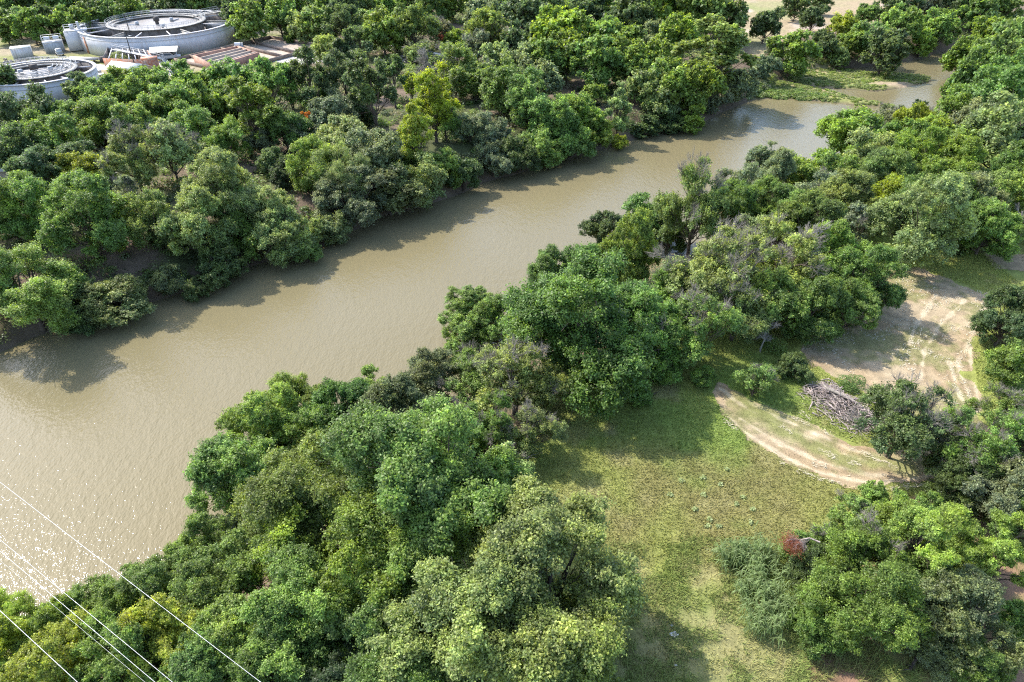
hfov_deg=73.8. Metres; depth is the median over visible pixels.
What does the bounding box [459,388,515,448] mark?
sparse tree
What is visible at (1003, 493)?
broadleaf tree
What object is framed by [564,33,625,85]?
broadleaf tree
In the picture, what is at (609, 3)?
broadleaf tree
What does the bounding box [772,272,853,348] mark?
broadleaf tree
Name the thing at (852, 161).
broadleaf tree
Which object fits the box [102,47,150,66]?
steel basin
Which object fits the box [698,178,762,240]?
broadleaf tree
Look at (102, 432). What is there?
river water
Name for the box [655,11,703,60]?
broadleaf tree
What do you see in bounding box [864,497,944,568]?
broadleaf tree
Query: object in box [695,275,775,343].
sparse tree
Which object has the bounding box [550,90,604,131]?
broadleaf tree
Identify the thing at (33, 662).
broadleaf tree
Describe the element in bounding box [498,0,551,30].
broadleaf tree
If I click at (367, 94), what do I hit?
tall tree
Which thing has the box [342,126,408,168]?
broadleaf tree
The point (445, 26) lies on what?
sparse tree
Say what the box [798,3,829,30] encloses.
broadleaf tree
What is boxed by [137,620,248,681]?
broadleaf tree
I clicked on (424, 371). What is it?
broadleaf tree
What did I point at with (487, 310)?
broadleaf tree
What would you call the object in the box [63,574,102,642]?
broadleaf tree
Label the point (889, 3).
broadleaf tree
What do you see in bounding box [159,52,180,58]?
parked car
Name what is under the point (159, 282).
bushy tree
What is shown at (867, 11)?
broadleaf tree
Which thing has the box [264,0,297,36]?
broadleaf tree
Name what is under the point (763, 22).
broadleaf tree
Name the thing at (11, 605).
feathery tree
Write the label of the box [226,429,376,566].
broadleaf tree
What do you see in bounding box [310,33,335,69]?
feathery tree
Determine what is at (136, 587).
power line
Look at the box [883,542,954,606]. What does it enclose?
broadleaf tree
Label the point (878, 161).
broadleaf tree
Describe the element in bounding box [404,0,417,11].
broadleaf tree
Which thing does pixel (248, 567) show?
broadleaf tree
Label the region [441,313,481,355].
broadleaf tree
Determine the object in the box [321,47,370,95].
tall tree
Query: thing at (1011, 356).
broadleaf tree
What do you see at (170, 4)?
broadleaf tree
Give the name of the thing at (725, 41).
tall tree
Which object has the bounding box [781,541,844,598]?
bushy tree
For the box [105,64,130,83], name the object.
broadleaf tree
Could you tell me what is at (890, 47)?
broadleaf tree
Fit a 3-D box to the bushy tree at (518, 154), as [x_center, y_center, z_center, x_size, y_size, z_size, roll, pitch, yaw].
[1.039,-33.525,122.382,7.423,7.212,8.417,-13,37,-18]
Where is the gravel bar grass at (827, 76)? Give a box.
[756,56,930,106]
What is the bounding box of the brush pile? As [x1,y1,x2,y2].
[793,378,877,437]
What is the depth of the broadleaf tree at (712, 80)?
143.16 m
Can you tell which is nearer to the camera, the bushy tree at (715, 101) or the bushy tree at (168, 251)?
the bushy tree at (168, 251)
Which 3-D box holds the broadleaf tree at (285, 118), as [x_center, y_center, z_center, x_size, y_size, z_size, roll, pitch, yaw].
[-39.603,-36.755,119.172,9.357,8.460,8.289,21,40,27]
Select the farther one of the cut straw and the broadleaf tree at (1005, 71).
the broadleaf tree at (1005, 71)
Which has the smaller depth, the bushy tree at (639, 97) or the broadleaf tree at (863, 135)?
the broadleaf tree at (863, 135)
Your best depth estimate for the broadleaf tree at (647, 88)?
141.94 m
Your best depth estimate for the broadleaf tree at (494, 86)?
132.60 m
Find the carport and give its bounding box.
[149,46,181,56]
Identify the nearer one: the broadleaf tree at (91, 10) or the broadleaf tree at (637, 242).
the broadleaf tree at (637, 242)
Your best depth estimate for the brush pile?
63.86 m
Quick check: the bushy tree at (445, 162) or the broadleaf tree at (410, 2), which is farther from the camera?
the broadleaf tree at (410, 2)
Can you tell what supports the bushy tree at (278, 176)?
on the ground at (136, 262)
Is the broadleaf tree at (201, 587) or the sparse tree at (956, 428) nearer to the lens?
the broadleaf tree at (201, 587)
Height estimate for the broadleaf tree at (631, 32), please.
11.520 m
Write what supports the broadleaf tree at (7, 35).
on the ground at (136, 262)
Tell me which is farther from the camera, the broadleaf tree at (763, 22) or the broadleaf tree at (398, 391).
the broadleaf tree at (763, 22)
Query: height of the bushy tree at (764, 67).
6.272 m
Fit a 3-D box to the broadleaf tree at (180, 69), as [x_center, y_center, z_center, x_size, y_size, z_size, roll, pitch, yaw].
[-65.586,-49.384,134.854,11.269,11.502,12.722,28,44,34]
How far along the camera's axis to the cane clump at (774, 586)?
46.10 m
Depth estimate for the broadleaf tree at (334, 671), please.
38.57 m
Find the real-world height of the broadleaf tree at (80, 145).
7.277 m
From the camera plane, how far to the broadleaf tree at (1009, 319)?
69.94 m
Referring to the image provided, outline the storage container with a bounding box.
[9,45,33,58]
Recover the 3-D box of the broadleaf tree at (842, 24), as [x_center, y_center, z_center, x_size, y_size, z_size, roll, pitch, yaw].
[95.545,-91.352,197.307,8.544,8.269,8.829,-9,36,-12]
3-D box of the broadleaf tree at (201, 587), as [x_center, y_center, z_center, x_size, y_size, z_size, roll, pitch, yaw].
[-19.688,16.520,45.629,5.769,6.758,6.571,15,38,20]
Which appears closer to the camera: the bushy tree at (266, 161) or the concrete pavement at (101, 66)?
the bushy tree at (266, 161)
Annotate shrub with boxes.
[110,51,131,58]
[760,335,787,355]
[836,374,865,394]
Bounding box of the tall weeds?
[543,531,929,681]
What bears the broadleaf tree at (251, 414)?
on the ground at (136, 262)
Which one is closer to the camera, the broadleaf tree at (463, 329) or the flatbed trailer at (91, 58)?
the broadleaf tree at (463, 329)
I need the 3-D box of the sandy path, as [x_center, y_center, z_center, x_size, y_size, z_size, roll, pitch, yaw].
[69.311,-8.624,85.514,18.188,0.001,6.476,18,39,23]
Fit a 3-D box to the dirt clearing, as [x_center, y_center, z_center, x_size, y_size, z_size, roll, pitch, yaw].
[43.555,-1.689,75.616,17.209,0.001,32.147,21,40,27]
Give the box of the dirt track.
[712,382,994,488]
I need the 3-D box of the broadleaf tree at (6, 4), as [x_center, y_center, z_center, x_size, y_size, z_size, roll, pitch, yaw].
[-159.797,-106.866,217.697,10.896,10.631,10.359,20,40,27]
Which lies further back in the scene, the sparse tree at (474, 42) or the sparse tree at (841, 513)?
the sparse tree at (474, 42)
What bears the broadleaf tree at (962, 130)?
on the ground at (136, 262)
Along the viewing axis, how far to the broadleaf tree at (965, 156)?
97.13 m
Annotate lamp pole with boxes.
[126,35,133,62]
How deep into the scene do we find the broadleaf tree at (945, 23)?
197.88 m
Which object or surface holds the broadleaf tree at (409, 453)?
on the ground at (136, 262)
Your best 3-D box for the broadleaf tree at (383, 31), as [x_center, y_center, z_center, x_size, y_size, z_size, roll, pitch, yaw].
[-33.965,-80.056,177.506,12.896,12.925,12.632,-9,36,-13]
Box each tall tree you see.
[222,75,287,152]
[252,55,298,110]
[285,44,334,106]
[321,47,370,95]
[329,26,372,65]
[341,49,397,141]
[381,54,406,108]
[396,102,435,164]
[402,71,417,99]
[409,60,460,142]
[437,284,493,326]
[671,13,760,79]
[743,140,777,180]
[883,501,976,572]
[960,507,1023,588]
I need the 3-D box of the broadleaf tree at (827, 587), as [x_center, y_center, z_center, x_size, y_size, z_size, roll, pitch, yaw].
[22.942,16.460,43.603,8.389,7.925,9.416,26,42,32]
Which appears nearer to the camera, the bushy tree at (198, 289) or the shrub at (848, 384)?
the shrub at (848, 384)
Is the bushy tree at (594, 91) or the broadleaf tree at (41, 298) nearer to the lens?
the broadleaf tree at (41, 298)
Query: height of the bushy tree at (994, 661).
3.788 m
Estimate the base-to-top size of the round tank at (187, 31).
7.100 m
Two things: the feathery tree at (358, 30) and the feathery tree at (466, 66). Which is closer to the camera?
the feathery tree at (466, 66)
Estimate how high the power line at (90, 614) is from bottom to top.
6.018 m
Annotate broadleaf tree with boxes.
[0,0,26,11]
[0,4,26,38]
[0,13,20,44]
[0,62,18,84]
[0,78,54,139]
[0,98,39,126]
[0,120,44,167]
[0,169,44,241]
[0,175,73,240]
[0,240,88,336]
[0,605,70,681]
[0,605,108,681]
[1,143,66,190]
[2,6,54,45]
[7,592,90,660]
[16,0,36,10]
[18,104,98,163]
[31,2,63,37]
[34,0,69,12]
[34,167,133,257]
[45,98,75,119]
[48,3,94,42]
[48,138,107,171]
[50,150,105,180]
[59,97,88,137]
[60,70,97,101]
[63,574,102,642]
[64,607,166,681]
[66,0,90,7]
[68,0,108,31]
[70,72,132,104]
[70,94,128,147]
[75,0,115,7]
[88,206,133,253]
[89,559,147,618]
[92,0,125,23]
[94,94,160,147]
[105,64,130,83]
[111,592,202,681]
[113,64,168,105]
[113,544,198,606]
[114,0,149,16]
[119,186,180,248]
[126,93,163,116]
[133,79,190,120]
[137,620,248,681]
[149,58,207,95]
[151,184,237,259]
[153,0,191,9]
[156,76,222,120]
[160,510,237,577]
[166,96,218,148]
[166,541,259,620]
[174,144,251,219]
[182,0,212,10]
[182,430,287,518]
[186,71,211,108]
[195,587,290,681]
[200,56,235,73]
[203,0,225,10]
[205,59,264,105]
[210,184,261,236]
[214,379,302,448]
[218,508,322,597]
[219,0,244,21]
[223,625,336,681]
[224,0,269,40]
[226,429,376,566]
[234,541,373,681]
[237,183,302,231]
[250,203,325,268]
[250,484,429,641]
[254,0,267,9]
[259,107,314,151]
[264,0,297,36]
[268,405,330,469]
[282,0,309,11]
[284,6,310,38]
[294,642,370,681]
[297,375,369,439]
[298,4,335,38]
[299,383,338,405]
[305,0,332,15]
[307,83,360,133]
[310,164,390,228]
[315,113,371,154]
[316,391,519,572]
[320,577,433,652]
[326,0,361,14]
[326,406,371,472]
[328,609,461,681]
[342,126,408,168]
[355,7,386,24]
[355,489,477,621]
[357,0,376,10]
[359,370,450,415]
[360,363,390,408]
[360,532,563,681]
[361,3,406,55]
[365,160,431,215]
[374,0,406,13]
[390,151,448,210]
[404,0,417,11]
[406,346,465,404]
[415,0,447,19]
[432,444,532,549]
[438,402,490,453]
[441,0,468,20]
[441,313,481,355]
[453,472,651,681]
[458,62,488,100]
[461,511,521,544]
[462,0,503,27]
[469,293,511,348]
[478,40,514,67]
[478,53,525,116]
[496,0,508,17]
[496,583,630,681]
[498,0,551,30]
[500,18,536,51]
[504,64,552,127]
[510,41,535,68]
[518,57,564,94]
[526,93,580,138]
[526,243,577,290]
[528,3,595,50]
[530,36,567,75]
[541,0,564,18]
[548,28,587,82]
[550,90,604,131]
[561,241,610,262]
[563,0,570,10]
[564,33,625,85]
[569,0,606,27]
[577,210,625,244]
[582,13,620,46]
[598,206,660,282]
[601,0,625,12]
[602,0,658,31]
[602,21,647,49]
[603,245,645,288]
[608,35,655,82]
[611,277,685,366]
[621,190,669,230]
[622,66,660,100]
[634,36,674,70]
[639,55,697,105]
[641,0,683,21]
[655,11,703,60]
[673,0,728,35]
[677,60,728,108]
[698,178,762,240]
[702,0,750,33]
[715,167,748,188]
[737,146,797,201]
[741,265,814,338]
[744,173,795,219]
[749,6,786,43]
[766,28,822,77]
[770,150,823,188]
[770,186,849,251]
[772,188,824,246]
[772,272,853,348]
[780,0,811,21]
[793,522,940,655]
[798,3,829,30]
[800,217,875,282]
[806,147,842,167]
[810,0,834,12]
[812,105,884,157]
[817,31,839,59]
[817,149,859,190]
[817,276,882,337]
[818,167,880,227]
[824,10,859,35]
[825,242,911,315]
[836,27,868,51]
[839,125,898,169]
[851,19,888,55]
[854,2,881,21]
[854,145,925,196]
[856,26,910,75]
[864,170,981,268]
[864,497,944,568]
[867,116,937,147]
[870,0,926,21]
[871,173,909,216]
[879,1,926,37]
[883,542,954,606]
[885,123,962,179]
[892,101,936,121]
[893,562,1023,678]
[895,168,981,236]
[907,27,938,58]
[910,0,944,15]
[911,110,954,146]
[914,133,988,176]
[921,5,961,47]
[921,453,999,523]
[932,82,971,116]
[934,0,964,15]
[938,34,981,71]
[938,119,980,154]
[938,519,1001,577]
[939,43,1000,96]
[947,196,1023,262]
[948,48,1023,115]
[948,96,1016,143]
[953,0,1000,32]
[955,88,1023,169]
[959,454,1023,533]
[964,15,1008,42]
[965,169,1012,242]
[968,18,1023,82]
[969,283,1023,346]
[982,337,1023,387]
[983,139,1023,194]
[985,167,1023,223]
[986,494,1023,549]
[987,0,1023,18]
[991,15,1023,56]
[994,405,1023,458]
[1007,47,1023,65]
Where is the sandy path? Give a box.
[982,253,1023,270]
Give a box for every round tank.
[0,56,101,101]
[63,6,235,57]
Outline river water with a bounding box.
[0,50,954,630]
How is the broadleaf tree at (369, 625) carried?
on the ground at (136, 262)
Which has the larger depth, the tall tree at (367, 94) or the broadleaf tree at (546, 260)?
the tall tree at (367, 94)
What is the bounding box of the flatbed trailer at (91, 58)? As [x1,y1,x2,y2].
[67,56,102,61]
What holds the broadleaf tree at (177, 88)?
on the ground at (136, 262)
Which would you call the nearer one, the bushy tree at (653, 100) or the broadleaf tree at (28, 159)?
the broadleaf tree at (28, 159)
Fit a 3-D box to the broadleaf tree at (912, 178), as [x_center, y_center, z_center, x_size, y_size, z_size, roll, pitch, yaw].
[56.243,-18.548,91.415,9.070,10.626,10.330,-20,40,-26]
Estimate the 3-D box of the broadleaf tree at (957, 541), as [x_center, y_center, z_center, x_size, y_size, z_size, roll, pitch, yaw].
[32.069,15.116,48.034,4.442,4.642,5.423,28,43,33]
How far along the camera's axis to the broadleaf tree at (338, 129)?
112.65 m
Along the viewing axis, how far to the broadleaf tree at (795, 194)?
88.31 m
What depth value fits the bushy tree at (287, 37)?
193.42 m
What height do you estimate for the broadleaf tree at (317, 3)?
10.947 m
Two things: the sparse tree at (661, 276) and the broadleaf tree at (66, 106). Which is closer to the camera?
the sparse tree at (661, 276)
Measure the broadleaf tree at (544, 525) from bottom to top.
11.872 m
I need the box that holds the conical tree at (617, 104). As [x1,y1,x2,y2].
[604,81,632,133]
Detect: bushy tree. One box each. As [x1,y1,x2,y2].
[66,305,96,336]
[69,273,156,329]
[131,0,165,10]
[147,222,187,257]
[147,263,189,295]
[181,277,215,301]
[195,243,248,288]
[201,513,247,544]
[202,81,244,125]
[223,221,265,264]
[240,128,281,158]
[254,146,286,175]
[268,156,304,189]
[282,27,296,42]
[283,119,320,152]
[292,237,322,262]
[296,81,340,112]
[297,27,314,44]
[300,111,309,117]
[311,27,339,39]
[311,209,352,246]
[336,101,375,126]
[387,139,422,167]
[403,42,433,64]
[424,146,461,189]
[441,26,463,44]
[444,154,483,191]
[450,112,486,142]
[468,110,511,146]
[470,140,513,176]
[496,244,661,424]
[499,134,542,173]
[518,128,566,170]
[550,119,596,160]
[575,112,615,150]
[579,83,609,104]
[585,98,607,119]
[611,134,628,149]
[627,113,664,139]
[628,79,671,107]
[628,386,652,407]
[639,84,682,115]
[642,18,662,45]
[647,351,685,386]
[651,112,686,133]
[651,213,693,253]
[680,103,705,134]
[689,365,717,387]
[695,88,734,114]
[721,66,760,101]
[750,53,783,78]
[774,351,814,382]
[777,528,827,569]
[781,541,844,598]
[783,601,859,662]
[812,28,827,41]
[827,46,850,66]
[857,479,909,514]
[910,490,943,510]
[912,99,933,114]
[915,636,966,681]
[947,635,1021,681]
[994,598,1023,641]
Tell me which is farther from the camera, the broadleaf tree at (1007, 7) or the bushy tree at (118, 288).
the broadleaf tree at (1007, 7)
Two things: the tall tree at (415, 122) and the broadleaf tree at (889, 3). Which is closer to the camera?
the tall tree at (415, 122)
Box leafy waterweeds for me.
[757,82,828,100]
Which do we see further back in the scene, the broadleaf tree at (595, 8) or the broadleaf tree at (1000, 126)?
the broadleaf tree at (595, 8)
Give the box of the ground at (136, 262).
[0,0,1023,681]
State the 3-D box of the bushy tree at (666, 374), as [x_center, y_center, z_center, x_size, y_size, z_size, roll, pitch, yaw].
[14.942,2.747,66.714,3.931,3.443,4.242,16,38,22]
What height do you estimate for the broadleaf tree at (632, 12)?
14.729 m
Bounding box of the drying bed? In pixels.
[174,35,321,68]
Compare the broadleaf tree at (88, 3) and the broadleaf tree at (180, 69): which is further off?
the broadleaf tree at (88, 3)
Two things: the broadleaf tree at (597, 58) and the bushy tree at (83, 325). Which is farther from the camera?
the broadleaf tree at (597, 58)
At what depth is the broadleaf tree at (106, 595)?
46.09 m
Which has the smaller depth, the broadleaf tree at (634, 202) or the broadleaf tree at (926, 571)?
the broadleaf tree at (926, 571)
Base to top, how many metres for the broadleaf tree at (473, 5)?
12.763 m
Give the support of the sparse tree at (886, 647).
on the ground at (136, 262)
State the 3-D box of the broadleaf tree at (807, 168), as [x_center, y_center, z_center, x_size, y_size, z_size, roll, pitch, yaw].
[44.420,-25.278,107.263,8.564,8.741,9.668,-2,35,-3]
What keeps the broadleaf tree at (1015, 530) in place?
on the ground at (136, 262)
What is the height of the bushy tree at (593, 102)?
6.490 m
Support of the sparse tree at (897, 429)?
on the ground at (136, 262)
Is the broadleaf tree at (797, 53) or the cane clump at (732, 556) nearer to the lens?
the cane clump at (732, 556)
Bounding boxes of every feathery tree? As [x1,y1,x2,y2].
[0,586,42,630]
[202,112,252,158]
[263,370,322,408]
[283,133,337,193]
[308,138,370,193]
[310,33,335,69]
[320,2,362,34]
[348,24,378,53]
[389,0,441,45]
[428,40,479,97]
[430,107,462,141]
[461,3,511,49]
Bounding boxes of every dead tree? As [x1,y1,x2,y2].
[415,46,436,74]
[756,318,779,352]
[780,218,831,290]
[935,106,957,115]
[1014,203,1023,234]
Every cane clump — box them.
[705,536,765,569]
[714,548,796,609]
[731,520,784,578]
[736,594,796,647]
[749,566,798,616]
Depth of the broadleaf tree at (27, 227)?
87.94 m
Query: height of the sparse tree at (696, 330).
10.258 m
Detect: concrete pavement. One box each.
[96,61,171,75]
[274,51,348,63]
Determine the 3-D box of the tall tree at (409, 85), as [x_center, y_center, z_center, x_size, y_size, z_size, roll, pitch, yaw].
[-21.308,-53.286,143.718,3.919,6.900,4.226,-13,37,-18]
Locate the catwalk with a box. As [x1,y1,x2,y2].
[111,44,171,67]
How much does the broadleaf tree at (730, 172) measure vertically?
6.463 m
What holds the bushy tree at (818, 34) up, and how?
on the ground at (136, 262)
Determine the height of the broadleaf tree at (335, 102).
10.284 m
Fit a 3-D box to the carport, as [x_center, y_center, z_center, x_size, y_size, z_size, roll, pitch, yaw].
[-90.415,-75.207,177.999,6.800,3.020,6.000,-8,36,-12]
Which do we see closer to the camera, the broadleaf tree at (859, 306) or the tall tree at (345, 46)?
the broadleaf tree at (859, 306)
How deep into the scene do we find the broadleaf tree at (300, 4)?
218.29 m
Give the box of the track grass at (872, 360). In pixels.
[717,284,1002,487]
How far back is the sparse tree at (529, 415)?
56.34 m
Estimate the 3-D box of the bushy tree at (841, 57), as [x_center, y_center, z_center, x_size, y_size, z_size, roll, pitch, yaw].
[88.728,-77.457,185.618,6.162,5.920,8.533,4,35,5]
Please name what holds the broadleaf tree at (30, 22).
on the ground at (136, 262)
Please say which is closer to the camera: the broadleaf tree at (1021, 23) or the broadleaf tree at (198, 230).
the broadleaf tree at (198, 230)
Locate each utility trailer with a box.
[55,48,63,55]
[234,42,243,46]
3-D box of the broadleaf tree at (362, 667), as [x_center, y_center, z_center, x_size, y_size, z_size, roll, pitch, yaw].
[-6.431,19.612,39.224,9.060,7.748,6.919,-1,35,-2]
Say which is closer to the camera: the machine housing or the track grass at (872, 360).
the track grass at (872, 360)
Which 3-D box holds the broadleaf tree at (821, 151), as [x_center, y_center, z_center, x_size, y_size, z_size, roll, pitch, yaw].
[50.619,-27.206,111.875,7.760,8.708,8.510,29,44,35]
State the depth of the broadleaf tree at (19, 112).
118.78 m
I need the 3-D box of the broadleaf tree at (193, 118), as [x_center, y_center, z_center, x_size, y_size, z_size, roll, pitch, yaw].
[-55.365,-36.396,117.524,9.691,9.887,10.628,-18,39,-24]
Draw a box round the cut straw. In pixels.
[724,268,989,489]
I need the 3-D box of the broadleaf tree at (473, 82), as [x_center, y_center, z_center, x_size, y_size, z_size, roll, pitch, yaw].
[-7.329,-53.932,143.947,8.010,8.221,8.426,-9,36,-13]
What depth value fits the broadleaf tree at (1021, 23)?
161.61 m
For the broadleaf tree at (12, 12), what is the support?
on the ground at (136, 262)
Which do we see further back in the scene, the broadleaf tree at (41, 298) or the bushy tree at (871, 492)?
the broadleaf tree at (41, 298)
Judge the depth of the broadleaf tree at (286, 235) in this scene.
93.22 m
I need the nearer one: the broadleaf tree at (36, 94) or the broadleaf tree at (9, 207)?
the broadleaf tree at (9, 207)
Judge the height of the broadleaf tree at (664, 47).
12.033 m
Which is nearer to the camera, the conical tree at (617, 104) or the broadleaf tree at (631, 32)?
the conical tree at (617, 104)
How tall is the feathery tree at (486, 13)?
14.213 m
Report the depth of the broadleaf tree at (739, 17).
187.46 m
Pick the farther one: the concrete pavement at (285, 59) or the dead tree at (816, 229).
the concrete pavement at (285, 59)
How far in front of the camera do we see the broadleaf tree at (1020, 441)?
56.21 m
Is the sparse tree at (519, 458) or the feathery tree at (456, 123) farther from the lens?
the feathery tree at (456, 123)
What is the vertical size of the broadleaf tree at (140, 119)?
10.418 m
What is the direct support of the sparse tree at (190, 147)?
on the ground at (136, 262)
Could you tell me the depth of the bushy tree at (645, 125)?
139.53 m
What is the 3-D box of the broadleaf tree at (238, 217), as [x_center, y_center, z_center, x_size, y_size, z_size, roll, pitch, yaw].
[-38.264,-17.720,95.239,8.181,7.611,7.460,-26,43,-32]
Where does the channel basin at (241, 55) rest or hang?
on the ground at (136, 262)
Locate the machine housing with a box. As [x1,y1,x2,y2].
[40,33,65,53]
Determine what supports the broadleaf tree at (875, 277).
on the ground at (136, 262)
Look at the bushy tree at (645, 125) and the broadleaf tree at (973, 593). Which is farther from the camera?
the bushy tree at (645, 125)
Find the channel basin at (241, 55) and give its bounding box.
[193,46,259,69]
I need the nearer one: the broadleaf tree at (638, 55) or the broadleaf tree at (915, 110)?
the broadleaf tree at (915, 110)
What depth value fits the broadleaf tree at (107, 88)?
127.03 m
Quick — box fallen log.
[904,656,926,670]
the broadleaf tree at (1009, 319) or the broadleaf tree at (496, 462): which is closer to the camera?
the broadleaf tree at (496, 462)
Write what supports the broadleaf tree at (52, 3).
on the ground at (136, 262)
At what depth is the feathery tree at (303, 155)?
103.89 m
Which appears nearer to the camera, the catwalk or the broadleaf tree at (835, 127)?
the broadleaf tree at (835, 127)
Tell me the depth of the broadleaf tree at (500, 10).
214.33 m
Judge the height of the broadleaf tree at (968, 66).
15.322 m
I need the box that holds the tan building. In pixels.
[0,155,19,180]
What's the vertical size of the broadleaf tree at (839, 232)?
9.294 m
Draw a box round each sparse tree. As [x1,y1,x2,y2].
[93,116,175,192]
[105,174,143,201]
[144,116,206,182]
[270,77,304,109]
[424,14,452,43]
[436,339,507,403]
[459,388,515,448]
[461,27,490,58]
[467,54,496,76]
[471,332,570,415]
[485,440,536,489]
[493,397,568,460]
[645,210,777,316]
[649,253,695,308]
[651,278,749,368]
[652,147,734,257]
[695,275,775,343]
[729,211,831,286]
[729,213,774,260]
[730,361,779,396]
[763,35,786,55]
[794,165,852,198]
[810,505,920,578]
[825,489,870,533]
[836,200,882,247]
[839,370,958,462]
[864,600,901,653]
[875,101,903,130]
[914,405,970,467]
[921,438,980,482]
[932,404,1023,482]
[961,381,1023,435]
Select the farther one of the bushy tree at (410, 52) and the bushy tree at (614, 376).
the bushy tree at (410, 52)
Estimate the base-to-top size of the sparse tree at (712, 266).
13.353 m
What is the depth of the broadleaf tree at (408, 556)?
42.46 m
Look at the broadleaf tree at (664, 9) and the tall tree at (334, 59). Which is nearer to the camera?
the tall tree at (334, 59)
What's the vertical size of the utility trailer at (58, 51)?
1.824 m
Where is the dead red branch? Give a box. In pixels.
[777,529,819,559]
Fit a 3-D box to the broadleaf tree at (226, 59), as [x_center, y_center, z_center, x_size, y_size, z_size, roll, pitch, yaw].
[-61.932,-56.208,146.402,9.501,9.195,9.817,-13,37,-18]
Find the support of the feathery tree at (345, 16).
on the ground at (136, 262)
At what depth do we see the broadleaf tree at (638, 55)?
147.44 m
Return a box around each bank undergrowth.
[0,22,1018,343]
[32,283,653,681]
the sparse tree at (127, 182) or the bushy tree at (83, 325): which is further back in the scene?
the sparse tree at (127, 182)
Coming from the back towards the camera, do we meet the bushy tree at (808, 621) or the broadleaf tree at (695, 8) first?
the broadleaf tree at (695, 8)
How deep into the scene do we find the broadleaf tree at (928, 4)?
214.08 m
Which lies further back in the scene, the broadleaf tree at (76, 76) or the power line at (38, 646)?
the broadleaf tree at (76, 76)
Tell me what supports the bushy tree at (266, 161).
on the ground at (136, 262)
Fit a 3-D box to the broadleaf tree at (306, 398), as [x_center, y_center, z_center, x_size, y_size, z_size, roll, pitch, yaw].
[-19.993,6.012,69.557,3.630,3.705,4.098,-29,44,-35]
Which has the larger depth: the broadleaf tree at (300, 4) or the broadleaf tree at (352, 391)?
the broadleaf tree at (300, 4)
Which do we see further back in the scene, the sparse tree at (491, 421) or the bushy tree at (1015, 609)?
the sparse tree at (491, 421)
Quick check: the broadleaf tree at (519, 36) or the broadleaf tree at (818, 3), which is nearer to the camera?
the broadleaf tree at (519, 36)
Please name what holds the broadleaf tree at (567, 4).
on the ground at (136, 262)
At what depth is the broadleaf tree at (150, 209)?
88.35 m
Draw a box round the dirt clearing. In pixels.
[801,267,994,414]
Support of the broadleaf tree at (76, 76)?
on the ground at (136, 262)
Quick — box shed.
[104,61,151,77]
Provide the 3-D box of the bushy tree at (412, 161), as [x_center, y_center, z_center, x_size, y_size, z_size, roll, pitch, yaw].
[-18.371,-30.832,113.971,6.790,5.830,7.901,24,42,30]
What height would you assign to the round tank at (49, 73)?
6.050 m
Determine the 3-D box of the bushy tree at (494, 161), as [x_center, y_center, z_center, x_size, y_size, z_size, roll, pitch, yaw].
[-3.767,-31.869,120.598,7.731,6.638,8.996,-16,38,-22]
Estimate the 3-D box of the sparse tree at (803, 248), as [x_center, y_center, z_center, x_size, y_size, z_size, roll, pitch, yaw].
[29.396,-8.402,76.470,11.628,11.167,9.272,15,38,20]
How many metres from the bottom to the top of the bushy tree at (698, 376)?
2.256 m
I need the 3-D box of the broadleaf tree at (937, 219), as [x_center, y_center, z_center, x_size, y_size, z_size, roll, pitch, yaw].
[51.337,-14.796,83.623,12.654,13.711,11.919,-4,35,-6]
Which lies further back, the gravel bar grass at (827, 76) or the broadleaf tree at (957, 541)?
the gravel bar grass at (827, 76)
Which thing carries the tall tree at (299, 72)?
on the ground at (136, 262)
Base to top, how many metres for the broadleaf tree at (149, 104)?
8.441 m
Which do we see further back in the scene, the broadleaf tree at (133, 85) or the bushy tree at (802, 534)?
the broadleaf tree at (133, 85)
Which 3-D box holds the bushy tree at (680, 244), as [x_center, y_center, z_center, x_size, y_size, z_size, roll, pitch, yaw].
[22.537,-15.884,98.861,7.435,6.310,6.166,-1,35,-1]
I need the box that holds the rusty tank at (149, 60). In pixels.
[140,56,158,69]
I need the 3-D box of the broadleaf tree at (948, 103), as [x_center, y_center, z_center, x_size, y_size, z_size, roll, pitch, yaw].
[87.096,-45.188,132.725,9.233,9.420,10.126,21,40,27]
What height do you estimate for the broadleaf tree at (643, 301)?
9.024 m
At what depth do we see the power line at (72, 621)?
24.18 m
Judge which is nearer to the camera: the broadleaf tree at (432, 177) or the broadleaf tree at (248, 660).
the broadleaf tree at (248, 660)
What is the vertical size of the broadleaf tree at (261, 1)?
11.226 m
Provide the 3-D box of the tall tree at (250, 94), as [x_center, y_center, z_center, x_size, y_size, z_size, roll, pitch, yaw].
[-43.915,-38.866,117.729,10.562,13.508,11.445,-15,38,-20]
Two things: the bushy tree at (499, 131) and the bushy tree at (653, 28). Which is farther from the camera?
the bushy tree at (653, 28)
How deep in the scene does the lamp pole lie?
159.12 m
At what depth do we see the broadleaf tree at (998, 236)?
84.92 m
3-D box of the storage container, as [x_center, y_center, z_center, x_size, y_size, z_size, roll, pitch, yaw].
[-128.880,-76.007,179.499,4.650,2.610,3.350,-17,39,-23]
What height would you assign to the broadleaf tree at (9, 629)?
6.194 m
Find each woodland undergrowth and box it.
[0,0,971,277]
[939,158,1023,260]
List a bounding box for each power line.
[0,482,260,681]
[0,551,154,681]
[0,611,76,681]
[1,561,140,678]
[2,541,171,681]

